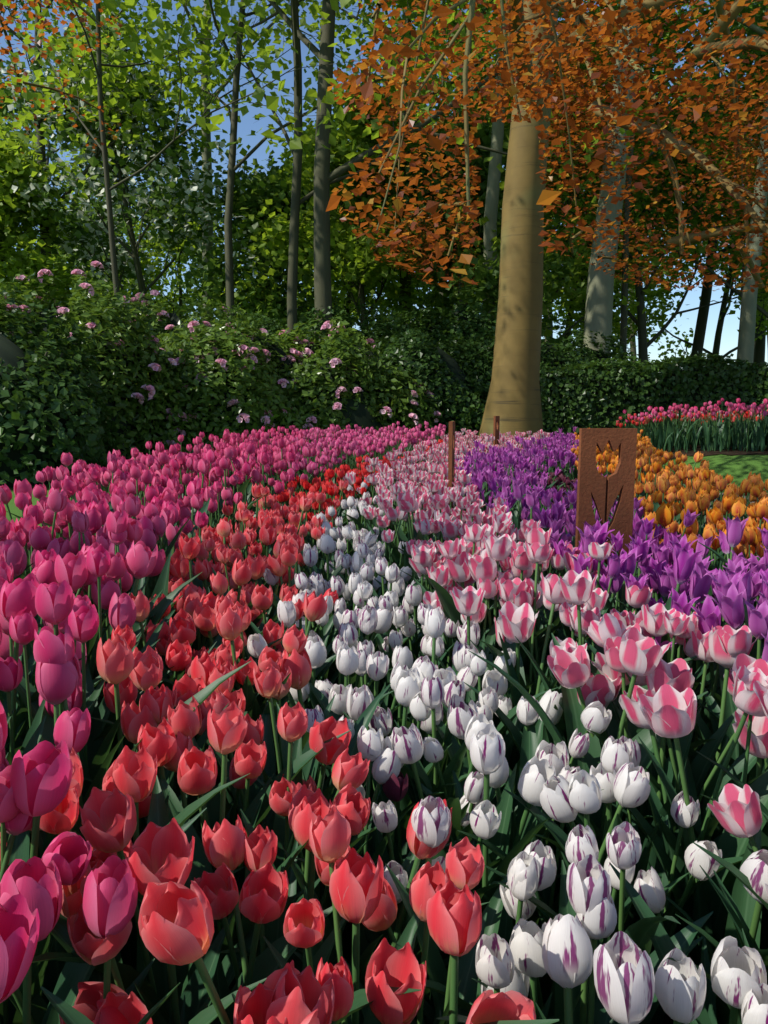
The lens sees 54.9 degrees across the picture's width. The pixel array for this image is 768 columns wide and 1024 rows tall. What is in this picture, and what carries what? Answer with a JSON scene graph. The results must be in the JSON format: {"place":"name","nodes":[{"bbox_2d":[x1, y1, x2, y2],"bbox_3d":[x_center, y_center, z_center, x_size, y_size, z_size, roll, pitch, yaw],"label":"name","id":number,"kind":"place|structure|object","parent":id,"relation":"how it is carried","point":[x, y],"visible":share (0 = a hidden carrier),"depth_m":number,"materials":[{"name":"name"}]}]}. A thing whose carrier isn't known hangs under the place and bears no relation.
{"place":"outdoors","nodes":[
{"label":"outdoors","id":0,"kind":"place"},
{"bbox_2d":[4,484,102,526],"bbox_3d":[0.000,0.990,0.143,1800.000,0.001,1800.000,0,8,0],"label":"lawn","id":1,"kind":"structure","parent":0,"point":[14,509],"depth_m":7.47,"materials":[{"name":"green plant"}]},
{"bbox_2d":[0,47,77,257],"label":"tree","id":2,"kind":"object","parent":1,"relation":"on","point":[2,109],"visible":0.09,"depth_m":43.58,"materials":[{"name":"green plant"}]},
{"bbox_2d":[0,0,122,153],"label":"tree","id":3,"kind":"object","parent":1,"relation":"on","point":[46,22],"visible":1,"depth_m":9.89,"materials":[{"name":"orange plant"}]},
{"bbox_2d":[0,121,125,310],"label":"tree","id":4,"kind":"object","parent":1,"relation":"on","point":[14,261],"visible":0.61,"depth_m":24.38,"materials":[{"name":"green plant"}]},
{"bbox_2d":[0,0,186,147],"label":"tree","id":5,"kind":"object","parent":1,"relation":"on","point":[33,21],"visible":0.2,"depth_m":31.61,"materials":[{"name":"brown plant"}]},
{"bbox_2d":[37,199,153,310],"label":"tree","id":6,"kind":"object","parent":1,"relation":"on","point":[80,246],"visible":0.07,"depth_m":38.72,"materials":[{"name":"green plant"}]},
{"bbox_2d":[38,121,198,312],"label":"tree","id":7,"kind":"object","parent":1,"relation":"on","point":[63,163],"visible":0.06,"depth_m":63.73,"materials":[{"name":"green plant"}]},
{"bbox_2d":[0,0,255,306],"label":"tree","id":8,"kind":"object","parent":1,"relation":"on","point":[106,78],"visible":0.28,"depth_m":24.19,"materials":[{"name":"green plant"}]},
{"bbox_2d":[71,171,268,322],"bbox_3d":[-9.807,-10.232,35.858,9.395,12.044,8.437,0,8,0],"label":"tree","id":9,"kind":"object","parent":1,"relation":"on","point":[158,271],"visible":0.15,"depth_m":34.39,"materials":[{"name":"green plant"}]},
{"bbox_2d":[0,0,341,317],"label":"tree","id":10,"kind":"object","parent":1,"relation":"on","point":[125,194],"visible":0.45,"depth_m":25.10,"materials":[{"name":"green plant"}]},
{"bbox_2d":[8,0,380,321],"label":"tree","id":11,"kind":"object","parent":1,"relation":"on","point":[206,155],"visible":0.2,"depth_m":31.82,"materials":[{"name":"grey plant"}]},
{"bbox_2d":[0,261,442,459],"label":"flowering shrub","id":12,"kind":"object","parent":1,"relation":"on","point":[168,378],"visible":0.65,"depth_m":13.49,"materials":[{"name":"green plant"}]},
{"bbox_2d":[0,0,496,332],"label":"tree","id":13,"kind":"object","parent":1,"relation":"on","point":[292,11],"visible":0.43,"depth_m":21.27,"materials":[{"name":"green plant"}]},
{"bbox_2d":[0,0,507,294],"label":"tree","id":14,"kind":"object","parent":1,"relation":"on","point":[157,55],"visible":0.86,"depth_m":18.36,"materials":[{"name":"green plant"}]},
{"bbox_2d":[166,155,379,329],"bbox_3d":[-3.595,-7.721,26.649,8.485,9.693,7.356,0,8,0],"label":"tree","id":15,"kind":"object","parent":1,"relation":"on","point":[255,194],"visible":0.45,"depth_m":24.95,"materials":[{"name":"green plant"}]},
{"bbox_2d":[0,285,638,487],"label":"evergreen shrub","id":16,"kind":"object","parent":1,"relation":"on","point":[54,408],"visible":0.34,"depth_m":10.57,"materials":[{"name":"green plant"}]},
{"bbox_2d":[77,0,595,316],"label":"tree","id":17,"kind":"object","parent":1,"relation":"on","point":[232,169],"visible":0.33,"depth_m":21.53,"materials":[{"name":"green plant"}]},
{"bbox_2d":[241,192,431,336],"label":"tree","id":18,"kind":"object","parent":1,"relation":"on","point":[393,294],"visible":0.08,"depth_m":30.23,"materials":[{"name":"green plant"}]},
{"bbox_2d":[206,62,473,330],"bbox_3d":[-0.655,-8.320,24.763,10.382,11.422,7.629,-4,9,-25],"label":"tree","id":19,"kind":"object","parent":1,"relation":"on","point":[353,254],"visible":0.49,"depth_m":23.03,"materials":[{"name":"green plant"}]},
{"bbox_2d":[261,114,433,324],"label":"tree","id":20,"kind":"object","parent":1,"relation":"on","point":[282,161],"visible":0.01,"depth_m":50.99,"materials":[{"name":"green plant"}]},
{"bbox_2d":[78,0,696,339],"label":"tree","id":21,"kind":"object","parent":1,"relation":"on","point":[324,176],"visible":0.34,"depth_m":17.95,"materials":[{"name":"green plant"}]},
{"bbox_2d":[343,14,577,338],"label":"tree","id":22,"kind":"object","parent":1,"relation":"on","point":[414,58],"visible":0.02,"depth_m":59.89,"materials":[{"name":"green plant"}]},
{"bbox_2d":[380,90,589,344],"bbox_3d":[2.824,-7.551,23.100,6.641,10.377,9.351,0,8,0],"label":"tree","id":23,"kind":"object","parent":1,"relation":"on","point":[486,278],"visible":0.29,"depth_m":21.84,"materials":[{"name":"green plant"}]},
{"bbox_2d":[482,11,506,328],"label":"tree","id":24,"kind":"object","parent":1,"relation":"on","point":[492,192],"visible":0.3,"depth_m":20.86,"materials":[{"name":"grey plant"}]},
{"bbox_2d":[349,0,656,297],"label":"tree","id":25,"kind":"object","parent":1,"relation":"on","point":[433,48],"visible":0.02,"depth_m":41.60,"materials":[{"name":"green plant"}]},
{"bbox_2d":[388,45,632,341],"bbox_3d":[4.425,-12.081,33.683,10.723,16.331,14.830,5,10,32],"label":"tree","id":26,"kind":"object","parent":1,"relation":"on","point":[457,69],"visible":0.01,"depth_m":30.76,"materials":[{"name":"green plant"}]},
{"bbox_2d":[278,0,757,318],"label":"tree","id":27,"kind":"object","parent":1,"relation":"on","point":[404,282],"visible":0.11,"depth_m":29.62,"materials":[{"name":"brown plant"}]},
{"bbox_2d":[418,0,639,353],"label":"tree","id":28,"kind":"object","parent":1,"relation":"on","point":[599,302],"visible":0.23,"depth_m":19.12,"materials":[{"name":"grey plant"}]},
{"bbox_2d":[326,0,767,436],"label":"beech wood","id":29,"kind":"object","parent":1,"relation":"on","point":[535,47],"visible":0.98,"depth_m":6.97,"materials":[{"name":"orange plant"}]},
{"bbox_2d":[401,46,715,351],"bbox_3d":[5.045,-9.536,25.181,10.881,13.728,12.271,0,8,0],"label":"tree","id":30,"kind":"object","parent":1,"relation":"on","point":[571,285],"visible":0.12,"depth_m":22.83,"materials":[{"name":"green plant"}]},
{"bbox_2d":[436,79,706,354],"bbox_3d":[8.067,-10.831,30.855,12.112,14.651,10.162,0,8,0],"label":"tree","id":31,"kind":"object","parent":1,"relation":"on","point":[661,315],"visible":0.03,"depth_m":32.28,"materials":[{"name":"green plant"}]},
{"bbox_2d":[434,0,721,342],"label":"tree","id":32,"kind":"object","parent":1,"relation":"on","point":[498,205],"visible":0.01,"depth_m":52.82,"materials":[{"name":"brown plant"}]},
{"bbox_2d":[395,0,767,355],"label":"tree","id":33,"kind":"object","parent":1,"relation":"on","point":[624,292],"visible":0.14,"depth_m":22.26,"materials":[{"name":"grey plant"}]},
{"bbox_2d":[503,166,683,328],"bbox_3d":[11.098,-13.349,38.672,9.376,17.411,12.369,6,10,35],"label":"tree","id":34,"kind":"object","parent":1,"relation":"on","point":[631,288],"visible":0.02,"depth_m":38.95,"materials":[{"name":"green plant"}]},
{"bbox_2d":[472,0,767,347],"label":"tree","id":35,"kind":"object","parent":1,"relation":"on","point":[683,50],"visible":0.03,"depth_m":31.45,"materials":[{"name":"brown plant"}]},
{"bbox_2d":[539,351,767,435],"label":"hedge","id":36,"kind":"object","parent":1,"relation":"on","point":[607,394],"visible":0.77,"depth_m":14.10,"materials":[{"name":"green plant"}]},
{"bbox_2d":[544,0,767,362],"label":"tree","id":37,"kind":"object","parent":1,"relation":"on","point":[640,323],"visible":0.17,"depth_m":25.96,"materials":[{"name":"green plant"}]},
{"bbox_2d":[544,22,767,331],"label":"tree","id":38,"kind":"object","parent":1,"relation":"on","point":[719,217],"visible":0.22,"depth_m":24.01,"materials":[{"name":"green plant"}]},
{"bbox_2d":[619,7,705,361],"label":"tree","id":39,"kind":"object","parent":1,"relation":"on","point":[633,349],"depth_m":64.34,"materials":[{"name":"brown plant"}]},
{"bbox_2d":[561,0,767,365],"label":"tree","id":40,"kind":"object","parent":1,"relation":"on","point":[759,351],"visible":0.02,"depth_m":37.08,"materials":[{"name":"brown plant"}]},
{"bbox_2d":[579,76,767,361],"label":"tree","id":41,"kind":"object","parent":1,"relation":"on","point":[718,334],"visible":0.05,"depth_m":35.07,"materials":[{"name":"green plant"}]},
{"bbox_2d":[587,0,763,106],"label":"tree","id":42,"kind":"object","parent":1,"relation":"on","point":[712,14],"visible":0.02,"depth_m":28.00,"materials":[{"name":"brown plant"}]},
{"bbox_2d":[591,0,767,356],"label":"tree","id":43,"kind":"object","parent":1,"relation":"on","point":[700,328],"visible":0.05,"depth_m":30.51,"materials":[{"name":"brown plant"}]},
{"bbox_2d":[654,0,767,347],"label":"tree","id":44,"kind":"object","parent":1,"relation":"on","point":[750,6],"visible":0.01,"depth_m":49.27,"materials":[{"name":"brown plant"}]},
{"bbox_2d":[661,454,767,493],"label":"lawn mound","id":45,"kind":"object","parent":1,"relation":"on","point":[739,468],"visible":0.05,"depth_m":9.18,"materials":[{"name":"green plant"}]},
{"bbox_2d":[661,445,767,458],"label":"bed soil","id":46,"kind":"structure","parent":45,"relation":"on","point":[690,452],"depth_m":10.29,"materials":[{"name":"brown soil"}]},
{"bbox_2d":[616,409,767,447],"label":"tulip bed","id":47,"kind":"object","parent":46,"relation":"on","point":[620,425],"depth_m":11.31,"materials":[{"name":"plant"}]},
{"bbox_2d":[623,398,767,451],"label":"tulips","id":48,"kind":"object","parent":46,"relation":"on","point":[672,438],"visible":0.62,"depth_m":10.73,"materials":[{"name":"green plant"}]},
{"bbox_2d":[637,401,767,452],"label":"tulip leaves","id":49,"kind":"object","parent":46,"relation":"on","point":[757,436],"visible":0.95,"depth_m":10.29,"materials":[{"name":"green plant"}]},
{"bbox_2d":[691,64,740,284],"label":"tree","id":50,"kind":"object","parent":1,"relation":"on","point":[696,278],"visible":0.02,"depth_m":64.67,"materials":[{"name":"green plant"}]},
{"bbox_2d":[720,173,767,340],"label":"tree","id":51,"kind":"object","parent":1,"relation":"on","point":[764,323],"visible":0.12,"depth_m":35.60,"materials":[{"name":"green plant"}]},
{"bbox_2d":[723,0,767,366],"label":"tree","id":52,"kind":"object","parent":1,"relation":"on","point":[746,337],"visible":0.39,"depth_m":20.32,"materials":[{"name":"grey plant"}]},
{"bbox_2d":[0,0,767,372],"label":"sky","id":53,"kind":"structure","parent":0,"point":[729,337],"materials":[{"name":"blue"}]},
{"bbox_2d":[325,734,673,1023],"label":"bed soil","id":54,"kind":"structure","parent":0,"point":[667,1019],"depth_m":1.22,"materials":[{"name":"brown soil"}]},
{"bbox_2d":[0,425,325,1023],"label":"tulips","id":55,"kind":"object","parent":54,"relation":"on","point":[83,564],"visible":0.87,"depth_m":1.40,"materials":[{"name":"pink plant"}]},
{"bbox_2d":[0,480,558,1023],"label":"tulips","id":56,"kind":"object","parent":54,"relation":"on","point":[234,894],"visible":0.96,"depth_m":0.94,"materials":[{"name":"red plant"}]},
{"bbox_2d":[271,439,442,545],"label":"tulips","id":57,"kind":"object","parent":54,"relation":"on","point":[284,496],"visible":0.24,"depth_m":4.90,"materials":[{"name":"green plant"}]},
{"bbox_2d":[270,421,445,492],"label":"tulips","id":58,"kind":"object","parent":54,"relation":"on","point":[335,447],"visible":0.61,"depth_m":7.53,"materials":[{"name":"pink plant"}]},
{"bbox_2d":[448,421,454,508],"bbox_3d":[0.420,-0.088,4.635,0.068,0.951,0.219,1,8,10],"label":"corten tulip stele","id":59,"kind":"object","parent":54,"relation":"on","point":[451,456],"visible":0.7,"depth_m":4.51,"materials":[{"name":"metal"}]},
{"bbox_2d":[367,469,577,866],"bbox_3d":[0.815,0.206,3.699,0.474,0.536,5.373,2,9,15],"label":"maroon tulip bed","id":60,"kind":"object","parent":54,"relation":"on","point":[395,788],"visible":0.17,"depth_m":1.27,"materials":[{"name":"green plant"}]},
{"bbox_2d":[493,416,499,445],"bbox_3d":[1.360,-0.703,8.992,0.067,0.922,0.213,4,9,24],"label":"corten tulip stele","id":61,"kind":"object","parent":54,"relation":"on","point":[496,429],"visible":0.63,"depth_m":8.90,"materials":[{"name":"metal"}]},
{"bbox_2d":[247,482,767,1023],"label":"tulips","id":62,"kind":"object","parent":54,"relation":"on","point":[599,942],"visible":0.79,"depth_m":1.12,"materials":[{"name":"white plant"}]},
{"bbox_2d":[341,428,767,1023],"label":"pink-white tulips","id":63,"kind":"object","parent":54,"relation":"on","point":[463,560],"visible":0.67,"depth_m":1.47,"materials":[{"name":"pink plant"}]},
{"bbox_2d":[575,428,636,603],"bbox_3d":[0.790,0.185,2.674,0.224,0.970,0.070,-1,8,-4],"label":"corten tulip stele","id":64,"kind":"object","parent":54,"relation":"on","point":[602,491],"visible":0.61,"depth_m":2.62,"materials":[{"name":"metal"}]},
{"bbox_2d":[447,427,767,782],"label":"tulips","id":65,"kind":"object","parent":54,"relation":"on","point":[675,565],"visible":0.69,"depth_m":2.28,"materials":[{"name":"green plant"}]},
{"bbox_2d":[564,430,767,598],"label":"tulips","id":66,"kind":"object","parent":54,"relation":"on","point":[667,495],"visible":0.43,"depth_m":3.61,"materials":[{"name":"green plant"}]}
]}

